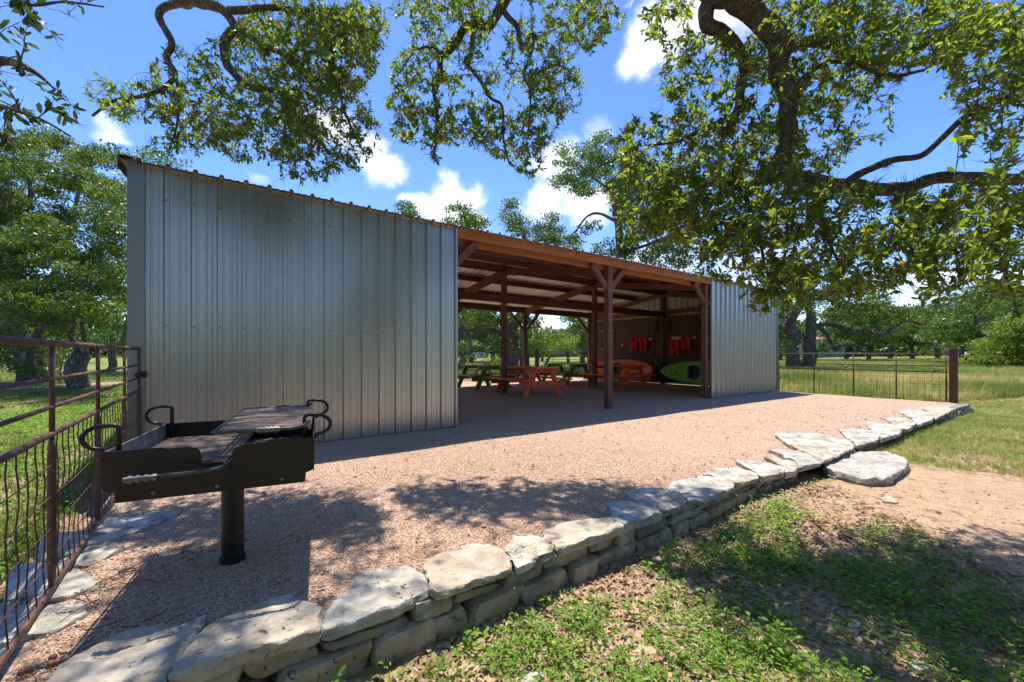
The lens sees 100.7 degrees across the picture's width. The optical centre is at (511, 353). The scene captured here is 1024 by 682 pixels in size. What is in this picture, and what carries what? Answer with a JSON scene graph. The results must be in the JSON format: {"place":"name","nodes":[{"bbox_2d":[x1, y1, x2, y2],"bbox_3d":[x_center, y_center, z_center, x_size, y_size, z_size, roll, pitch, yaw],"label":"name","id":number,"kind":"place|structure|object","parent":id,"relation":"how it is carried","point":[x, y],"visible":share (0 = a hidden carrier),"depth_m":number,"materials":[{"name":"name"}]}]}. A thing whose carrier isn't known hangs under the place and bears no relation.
{"place":"outdoors","nodes":[
{"label":"outdoors","id":0,"kind":"place"},
{"bbox_2d":[0,371,126,584],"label":"short grass","id":1,"kind":"structure","parent":0,"point":[13,562],"depth_m":4.92,"materials":[{"name":"green plant"}]},
{"bbox_2d":[3,381,126,389],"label":"dirt track","id":2,"kind":"structure","parent":0,"point":[102,383],"depth_m":13.68,"materials":[{"name":"soil"}]},
{"bbox_2d":[0,376,958,681],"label":"gravel terrace","id":3,"kind":"structure","parent":0,"point":[548,410],"depth_m":3.68,"materials":[{"name":"gravel"}]},
{"bbox_2d":[16,668,25,675],"bbox_3d":[-1.695,1.103,1.467,0.024,0.022,0.025,0,0,-35],"label":"oak gall","id":4,"kind":"object","parent":3,"relation":"on","point":[21,672],"visible":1,"depth_m":1.46,"materials":[{"name":"brown plant"}]},
{"bbox_2d":[25,666,33,673],"bbox_3d":[-1.687,1.103,1.480,0.024,0.022,0.025,0,0,-35],"label":"oak gall","id":5,"kind":"object","parent":3,"relation":"on","point":[28,669],"visible":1,"depth_m":1.48,"materials":[{"name":"brown plant"}]},
{"bbox_2d":[46,659,53,666],"bbox_3d":[-1.640,1.103,1.509,0.024,0.022,0.025,0,0,-35],"label":"oak gall","id":6,"kind":"object","parent":3,"relation":"on","point":[49,663],"visible":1,"depth_m":1.50,"materials":[{"name":"brown plant"}]},
{"bbox_2d":[48,653,57,660],"bbox_3d":[-1.666,1.103,1.540,0.024,0.022,0.025,0,0,-35],"label":"oak gall","id":7,"kind":"object","parent":3,"relation":"on","point":[52,656],"visible":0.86,"depth_m":1.53,"materials":[{"name":"brown plant"}]},
{"bbox_2d":[21,604,90,640],"bbox_3d":[-1.902,1.121,1.784,0.187,0.056,0.258,0,0,-35],"label":"flagstone","id":8,"kind":"object","parent":3,"relation":"on","point":[48,619],"visible":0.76,"depth_m":1.75,"materials":[{"name":"stone"}]},
{"bbox_2d":[53,658,61,664],"bbox_3d":[-1.628,1.103,1.518,0.024,0.022,0.025,0,0,-35],"label":"oak gall","id":9,"kind":"object","parent":3,"relation":"on","point":[57,661],"visible":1,"depth_m":1.51,"materials":[{"name":"brown plant"}]},
{"bbox_2d":[62,655,71,661],"bbox_3d":[-1.607,1.103,1.532,0.024,0.022,0.025,0,0,-35],"label":"oak gall","id":10,"kind":"object","parent":3,"relation":"on","point":[66,656],"visible":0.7,"depth_m":1.53,"materials":[{"name":"brown plant"}]},
{"bbox_2d":[47,571,98,603],"bbox_3d":[-2.099,1.121,2.051,0.176,0.056,0.289,0,0,-35],"label":"flagstone","id":11,"kind":"object","parent":3,"relation":"on","point":[69,584],"visible":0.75,"depth_m":2.01,"materials":[{"name":"stone"}]},
{"bbox_2d":[0,335,146,670],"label":"pipe fence","id":12,"kind":"object","parent":3,"relation":"on","point":[52,533],"visible":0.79,"depth_m":1.95,"materials":[{"name":"metal"}]},
{"bbox_2d":[74,546,124,568],"bbox_3d":[-2.305,1.121,2.325,0.236,0.056,0.210,0,0,10],"label":"flagstone","id":13,"kind":"object","parent":3,"relation":"on","point":[91,555],"visible":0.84,"depth_m":2.32,"materials":[{"name":"stone"}]},
{"bbox_2d":[87,511,180,545],"bbox_3d":[-2.456,1.121,2.718,0.367,0.057,0.489,0,0,-11],"label":"flagstone","id":14,"kind":"object","parent":3,"relation":"on","point":[132,523],"visible":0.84,"depth_m":2.73,"materials":[{"name":"stone"}]},
{"bbox_2d":[79,399,331,565],"bbox_3d":[-1.493,0.756,2.264,0.964,0.918,0.961,0,0,-24],"label":"park grill","id":15,"kind":"object","parent":3,"relation":"on","point":[233,458],"visible":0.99,"depth_m":2.01,"materials":[{"name":"black paint"}]},
{"bbox_2d":[5,430,740,681],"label":"loose gravel","id":16,"kind":"structure","parent":3,"relation":"on","point":[295,557],"depth_m":2.74,"materials":[{"name":"beige gravel"}]},
{"bbox_2d":[117,154,780,441],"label":"pavilion","id":17,"kind":"structure","parent":3,"relation":"on","point":[244,294],"depth_m":5.51,"materials":[{"name":"metal"}]},
{"bbox_2d":[601,330,613,349],"bbox_3d":[3.993,-0.555,17.752,0.016,0.840,0.720,0,0,-35],"label":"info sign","id":18,"kind":"object","parent":17,"relation":"attached to","point":[602,339],"visible":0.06,"depth_m":17.95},
{"bbox_2d":[671,336,695,339],"bbox_3d":[5.988,-0.545,14.875,0.096,0.110,0.940,0,0,-35],"label":"hook rail","id":19,"kind":"object","parent":17,"relation":"attached to","point":[679,337],"visible":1,"depth_m":15.04,"materials":[{"name":"black plastic"}]},
{"bbox_2d":[670,340,679,362],"bbox_3d":[5.791,-0.054,15.082,0.112,0.820,0.360,0,-1,-35],"label":"life vest","id":20,"kind":"object","parent":19,"relation":"hanging from","point":[674,347],"visible":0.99,"depth_m":15.09,"materials":[{"name":"red fabric"}]},
{"bbox_2d":[681,336,691,357],"bbox_3d":[6.051,-0.215,14.715,0.112,0.780,0.360,0,-4,-35],"label":"life vest","id":21,"kind":"object","parent":19,"relation":"hanging from","point":[686,344],"visible":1,"depth_m":14.73,"materials":[{"name":"red fabric"}]},
{"bbox_2d":[458,364,516,390],"bbox_3d":[-0.927,0.758,13.630,1.626,0.772,1.860,0,0,-30],"label":"picnic table","id":22,"kind":"object","parent":3,"relation":"on","point":[481,377],"visible":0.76,"depth_m":13.22,"materials":[{"name":"green paint"}]},
{"bbox_2d":[486,366,572,397],"bbox_3d":[0.433,0.758,11.555,1.626,0.772,1.860,0,0,-31],"label":"picnic table","id":23,"kind":"object","parent":3,"relation":"on","point":[527,382],"visible":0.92,"depth_m":11.10,"materials":[{"name":"orange paint"}]},
{"bbox_2d":[538,351,586,375],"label":"gate","id":24,"kind":"structure","parent":3,"relation":"on","point":[569,359],"depth_m":19.86,"materials":[{"name":"metal"}]},
{"bbox_2d":[538,363,599,384],"bbox_3d":[2.011,0.758,15.711,1.626,0.772,1.860,0,0,-32],"label":"picnic table","id":25,"kind":"object","parent":3,"relation":"on","point":[566,373],"visible":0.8,"depth_m":15.29,"materials":[{"name":"green paint"}]},
{"bbox_2d":[578,364,656,390],"bbox_3d":[3.363,0.758,13.629,1.626,0.772,1.860,0,0,-33],"label":"picnic table","id":26,"kind":"object","parent":3,"relation":"on","point":[626,376],"visible":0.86,"depth_m":13.18,"materials":[{"name":"orange paint"}]},
{"bbox_2d":[597,359,655,377],"bbox_3d":[4.418,0.623,16.655,0.420,0.774,2.950,6,-4,-35],"label":"kayak","id":27,"kind":"object","parent":3,"relation":"on","point":[650,369],"visible":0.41,"depth_m":16.32,"materials":[{"name":"orange plastic"}]},
{"bbox_2d":[652,320,656,382],"bbox_3d":[5.296,-0.069,15.745,0.032,2.330,0.186,2,-1,-35],"label":"paddle","id":28,"kind":"object","parent":3,"relation":"on","point":[655,331],"visible":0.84,"depth_m":15.74,"materials":[{"name":"black plastic"}]},
{"bbox_2d":[661,361,709,384],"bbox_3d":[6.296,0.643,14.003,0.420,0.774,2.950,6,-4,-35],"label":"kayak","id":29,"kind":"object","parent":3,"relation":"on","point":[687,371],"visible":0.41,"depth_m":14.36,"materials":[{"name":"green plastic"}]},
{"bbox_2d":[0,354,1023,681],"bbox_3d":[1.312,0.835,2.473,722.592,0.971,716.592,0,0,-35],"label":"ground","id":30,"kind":"structure","parent":0,"point":[830,504],"depth_m":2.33,"materials":[{"name":"green plant"}]},
{"bbox_2d":[0,596,46,648],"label":"edging stone","id":31,"kind":"object","parent":30,"relation":"on","point":[22,615],"visible":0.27,"depth_m":1.82,"materials":[{"name":"stone"}]},
{"bbox_2d":[2,557,72,602],"bbox_3d":[-2.391,1.160,2.130,0.255,0.099,0.438,0,0,-35],"label":"edging stone","id":32,"kind":"object","parent":30,"relation":"on","point":[12,586],"visible":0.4,"depth_m":2.09,"materials":[{"name":"stone"}]},
{"bbox_2d":[0,277,79,362],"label":"oak tree","id":33,"kind":"object","parent":30,"relation":"on","point":[36,325],"visible":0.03,"depth_m":34.72,"materials":[{"name":"green plant"}]},
{"bbox_2d":[0,327,81,381],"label":"undergrowth","id":34,"kind":"object","parent":30,"relation":"on","point":[43,353],"visible":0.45,"depth_m":15.51,"materials":[{"name":"green plant"}]},
{"bbox_2d":[35,529,90,561],"bbox_3d":[-2.654,1.162,2.506,0.250,0.096,0.472,0,0,-35],"label":"edging stone","id":35,"kind":"object","parent":30,"relation":"on","point":[65,551],"visible":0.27,"depth_m":2.49,"materials":[{"name":"stone"}]},
{"bbox_2d":[0,175,126,388],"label":"live oak","id":36,"kind":"object","parent":30,"relation":"on","point":[33,245],"visible":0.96,"depth_m":11.52,"materials":[{"name":"green plant"}]},
{"bbox_2d":[30,319,109,360],"bbox_3d":[-40.878,-2.079,37.981,7.009,6.784,7.429,0,0,21],"label":"oak tree","id":37,"kind":"object","parent":30,"relation":"on","point":[76,333],"visible":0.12,"depth_m":38.60,"materials":[{"name":"green plant"}]},
{"bbox_2d":[0,124,141,382],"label":"live oak","id":38,"kind":"object","parent":30,"relation":"on","point":[78,162],"visible":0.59,"depth_m":14.51,"materials":[{"name":"green plant"}]},
{"bbox_2d":[85,146,192,370],"bbox_3d":[-22.323,-5.678,25.130,5.484,14.320,11.021,0,0,-41],"label":"live oak","id":39,"kind":"object","parent":30,"relation":"on","point":[111,356],"visible":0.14,"depth_m":24.58,"materials":[{"name":"green plant"}]},
{"bbox_2d":[393,200,421,217],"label":"oak tree","id":40,"kind":"object","parent":30,"relation":"on","point":[408,207],"visible":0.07,"depth_m":29.82,"materials":[{"name":"green plant"}]},
{"bbox_2d":[439,200,492,369],"bbox_3d":[-3.707,-4.633,30.058,6.225,12.647,7.780,0,0,-35],"label":"oak tree","id":41,"kind":"object","parent":30,"relation":"on","point":[468,219],"visible":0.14,"depth_m":29.75,"materials":[{"name":"green plant"}]},
{"bbox_2d":[472,342,485,357],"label":"white shed","id":42,"kind":"structure","parent":30,"relation":"on","point":[478,356],"depth_m":68.50,"materials":[{"name":"grey"}]},
{"bbox_2d":[458,309,500,361],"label":"oak tree","id":43,"kind":"object","parent":30,"relation":"on","point":[473,331],"visible":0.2,"depth_m":47.11,"materials":[{"name":"green plant"}]},
{"bbox_2d":[479,354,500,375],"bbox_3d":[-0.800,0.800,18.014,1.217,1.528,2.255,0,0,-4],"label":"shrub","id":44,"kind":"object","parent":30,"relation":"on","point":[492,362],"visible":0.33,"depth_m":18.01,"materials":[{"name":"green plant"}]},
{"bbox_2d":[474,313,507,360],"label":"oak tree","id":45,"kind":"object","parent":30,"relation":"on","point":[484,343],"visible":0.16,"depth_m":51.44,"materials":[{"name":"green plant"}]},
{"bbox_2d":[458,301,543,373],"bbox_3d":[-1.423,-1.698,20.926,6.009,6.511,7.925,0,0,5],"label":"live oak","id":46,"kind":"object","parent":30,"relation":"on","point":[514,329],"visible":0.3,"depth_m":20.76,"materials":[{"name":"green plant"}]},
{"bbox_2d":[46,404,973,681],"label":"stone wall","id":47,"kind":"structure","parent":30,"relation":"on","point":[384,616],"depth_m":1.98,"materials":[{"name":"stone"}]},
{"bbox_2d":[0,301,1021,357],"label":"woods","id":48,"kind":"object","parent":30,"relation":"on","point":[924,348],"visible":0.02,"depth_m":59.52,"materials":[{"name":"green plant"}]},
{"bbox_2d":[0,0,1023,330],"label":"overhanging oak","id":49,"kind":"object","parent":30,"relation":"on","point":[976,28],"visible":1,"depth_m":3.23,"materials":[{"name":"green plant"}]},
{"bbox_2d":[0,403,1023,681],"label":"weeds","id":50,"kind":"object","parent":30,"relation":"on","point":[782,655],"visible":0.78,"depth_m":2.02,"materials":[{"name":"green plant"}]},
{"bbox_2d":[0,396,1023,681],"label":"dead leaves","id":51,"kind":"object","parent":30,"relation":"on","point":[684,604],"visible":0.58,"depth_m":2.20,"materials":[{"name":"brown plant"}]},
{"bbox_2d":[34,473,1023,681],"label":"fallen twigs","id":52,"kind":"object","parent":30,"relation":"on","point":[126,568],"visible":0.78,"depth_m":2.00,"materials":[{"name":"brown wood"}]},
{"bbox_2d":[520,671,543,681],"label":"loose rock","id":53,"kind":"object","parent":30,"relation":"on","point":[528,677],"visible":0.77,"depth_m":1.69,"materials":[{"name":"stone"}]},
{"bbox_2d":[535,350,538,366],"bbox_3d":[1.270,0.615,21.741,0.140,1.600,0.140,0,0,-35],"label":"gate post","id":54,"kind":"object","parent":30,"relation":"on","point":[536,358],"visible":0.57,"depth_m":21.68,"materials":[{"name":"brown wood"}]},
{"bbox_2d":[494,197,583,370],"bbox_3d":[1.363,-4.534,26.197,6.572,12.127,7.101,0,0,-12],"label":"oak tree","id":55,"kind":"object","parent":30,"relation":"on","point":[524,230],"visible":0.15,"depth_m":25.52,"materials":[{"name":"green plant"}]},
{"bbox_2d":[518,319,561,365],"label":"oak tree","id":56,"kind":"object","parent":30,"relation":"on","point":[539,337],"visible":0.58,"depth_m":27.86,"materials":[{"name":"green plant"}]},
{"bbox_2d":[532,330,553,360],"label":"oak tree","id":57,"kind":"object","parent":30,"relation":"on","point":[542,358],"visible":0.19,"depth_m":51.80,"materials":[{"name":"green plant"}]},
{"bbox_2d":[531,329,578,356],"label":"grey roofed house","id":58,"kind":"structure","parent":30,"relation":"on","point":[561,354],"depth_m":81.00,"materials":[{"name":"beige"}]},
{"bbox_2d":[544,331,581,364],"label":"oak","id":59,"kind":"object","parent":30,"relation":"on","point":[567,342],"visible":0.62,"depth_m":30.91,"materials":[{"name":"green plant"}]},
{"bbox_2d":[551,326,586,361],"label":"oak tree","id":60,"kind":"object","parent":30,"relation":"on","point":[566,350],"visible":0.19,"depth_m":47.77,"materials":[{"name":"green plant"}]},
{"bbox_2d":[558,316,586,363],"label":"oak tree","id":61,"kind":"object","parent":30,"relation":"on","point":[581,332],"visible":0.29,"depth_m":40.92,"materials":[{"name":"green plant"}]},
{"bbox_2d":[543,127,707,275],"bbox_3d":[6.181,-5.237,22.374,8.975,13.336,9.040,0,0,17],"label":"tall elm","id":62,"kind":"object","parent":30,"relation":"on","point":[595,157],"visible":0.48,"depth_m":21.31,"materials":[{"name":"green plant"}]},
{"bbox_2d":[778,310,819,358],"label":"oak tree","id":63,"kind":"object","parent":30,"relation":"on","point":[799,324],"visible":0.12,"depth_m":39.05,"materials":[{"name":"plant"}]},
{"bbox_2d":[799,333,856,357],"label":"stone cottage","id":64,"kind":"structure","parent":30,"relation":"on","point":[851,350],"depth_m":59.50,"materials":[{"name":"beige stone"}]},
{"bbox_2d":[740,255,944,367],"bbox_3d":[17.689,-2.135,22.491,12.147,7.076,6.757,0,0,-5],"label":"live oak","id":65,"kind":"object","parent":30,"relation":"on","point":[791,333],"visible":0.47,"depth_m":21.75,"materials":[{"name":"green plant"}]},
{"bbox_2d":[816,302,883,358],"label":"oak tree","id":66,"kind":"object","parent":30,"relation":"on","point":[833,340],"visible":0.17,"depth_m":40.79,"materials":[{"name":"green plant"}]},
{"bbox_2d":[849,619,860,628],"bbox_3d":[1.641,1.295,2.032,0.065,0.022,0.052,0,0,-35],"label":"loose rock","id":67,"kind":"object","parent":30,"relation":"on","point":[857,624],"visible":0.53,"depth_m":2.01,"materials":[{"name":"stone"}]},
{"bbox_2d":[822,451,909,485],"bbox_3d":[3.740,1.182,4.421,1.463,0.125,0.554,0,0,-35],"label":"step stone","id":68,"kind":"object","parent":30,"relation":"on","point":[875,468],"visible":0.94,"depth_m":4.21,"materials":[{"name":"stone"}]},
{"bbox_2d":[829,312,908,359],"bbox_3d":[31.889,-1.386,38.059,5.349,4.885,5.047,0,0,6],"label":"oak tree","id":69,"kind":"object","parent":30,"relation":"on","point":[867,342],"visible":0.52,"depth_m":37.29,"materials":[{"name":"green plant"}]},
{"bbox_2d":[779,357,1023,401],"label":"tall grass","id":70,"kind":"structure","parent":30,"relation":"on","point":[988,382],"depth_m":13.97,"materials":[{"name":"green plant"}]},
{"bbox_2d":[868,302,934,358],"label":"oak tree","id":71,"kind":"object","parent":30,"relation":"on","point":[890,349],"visible":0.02,"depth_m":43.80,"materials":[{"name":"green plant"}]},
{"bbox_2d":[879,314,947,359],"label":"oak tree","id":72,"kind":"object","parent":30,"relation":"on","point":[910,343],"visible":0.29,"depth_m":38.65,"materials":[{"name":"green plant"}]},
{"bbox_2d":[911,660,930,674],"bbox_3d":[1.684,1.297,1.749,0.085,0.026,0.058,0,0,-35],"label":"loose rock","id":73,"kind":"object","parent":30,"relation":"on","point":[914,667],"visible":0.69,"depth_m":1.74,"materials":[{"name":"stone"}]},
{"bbox_2d":[914,302,981,357],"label":"oak tree","id":74,"kind":"object","parent":30,"relation":"on","point":[936,349],"visible":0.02,"depth_m":42.62,"materials":[{"name":"green plant"}]},
{"bbox_2d":[949,349,958,402],"bbox_3d":[10.042,0.687,9.646,0.138,1.556,0.138,0,0,-35],"label":"fence post","id":75,"kind":"object","parent":30,"relation":"on","point":[953,375],"visible":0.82,"depth_m":9.60,"materials":[{"name":"brown metal"}]},
{"bbox_2d":[778,353,947,401],"bbox_3d":[8.922,0.576,11.194,0.044,1.166,3.640,0,0,-35],"label":"fence","id":76,"kind":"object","parent":75,"relation":"attached to","point":[896,370],"depth_m":10.79,"materials":[{"name":"metal"}]},
{"bbox_2d":[942,343,969,355],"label":"tan shed","id":77,"kind":"structure","parent":30,"relation":"on","point":[945,351],"depth_m":56.76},
{"bbox_2d":[909,278,1023,362],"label":"live oak","id":78,"kind":"object","parent":30,"relation":"on","point":[948,323],"visible":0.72,"depth_m":26.92,"materials":[{"name":"green plant"}]},
{"bbox_2d":[946,307,996,357],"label":"oak tree","id":79,"kind":"object","parent":30,"relation":"on","point":[961,352],"visible":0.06,"depth_m":46.23,"materials":[{"name":"green plant"}]},
{"bbox_2d":[958,311,1023,366],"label":"green bush","id":80,"kind":"object","parent":30,"relation":"on","point":[992,350],"visible":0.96,"depth_m":21.23,"materials":[{"name":"green plant"}]},
{"bbox_2d":[0,0,1023,348],"label":"sky","id":81,"kind":"structure","parent":0,"point":[119,39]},
{"bbox_2d":[458,363,585,375],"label":"tall grass","id":82,"kind":"structure","parent":0,"point":[471,370],"depth_m":24.59,"materials":[{"name":"green plant"}]},
{"bbox_2d":[829,467,1023,563],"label":"gravel path","id":83,"kind":"structure","parent":0,"point":[953,506],"depth_m":3.44,"materials":[{"name":"beige gravel"}]},
{"bbox_2d":[881,497,898,503],"bbox_3d":[3.103,1.219,3.496,0.112,0.048,0.150,0,0,30],"label":"loose rock","id":84,"kind":"object","parent":83,"relation":"on","point":[890,500],"visible":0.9,"depth_m":3.47,"materials":[{"name":"stone"}]},
{"bbox_3d":[4.959,-0.545,16.328,0.095,0.110,0.940,0,0,-35],"label":"hook rail","id":85,"kind":"object","parent":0,"visible":0},
{"bbox_2d":[630,338,637,357],"bbox_3d":[4.764,-0.199,16.534,0.112,0.789,0.300,0,3,-35],"label":"life vest","id":86,"kind":"object","parent":85,"relation":"hanging from","point":[634,344],"visible":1,"depth_m":16.54,"materials":[{"name":"red fabric"}]},
{"bbox_2d":[639,338,647,358],"bbox_3d":[5.015,-0.194,16.179,0.112,0.800,0.360,0,-2,-35],"label":"life vest","id":87,"kind":"object","parent":85,"relation":"hanging from","point":[643,344],"visible":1,"depth_m":16.20,"materials":[{"name":"red fabric"}]}
]}

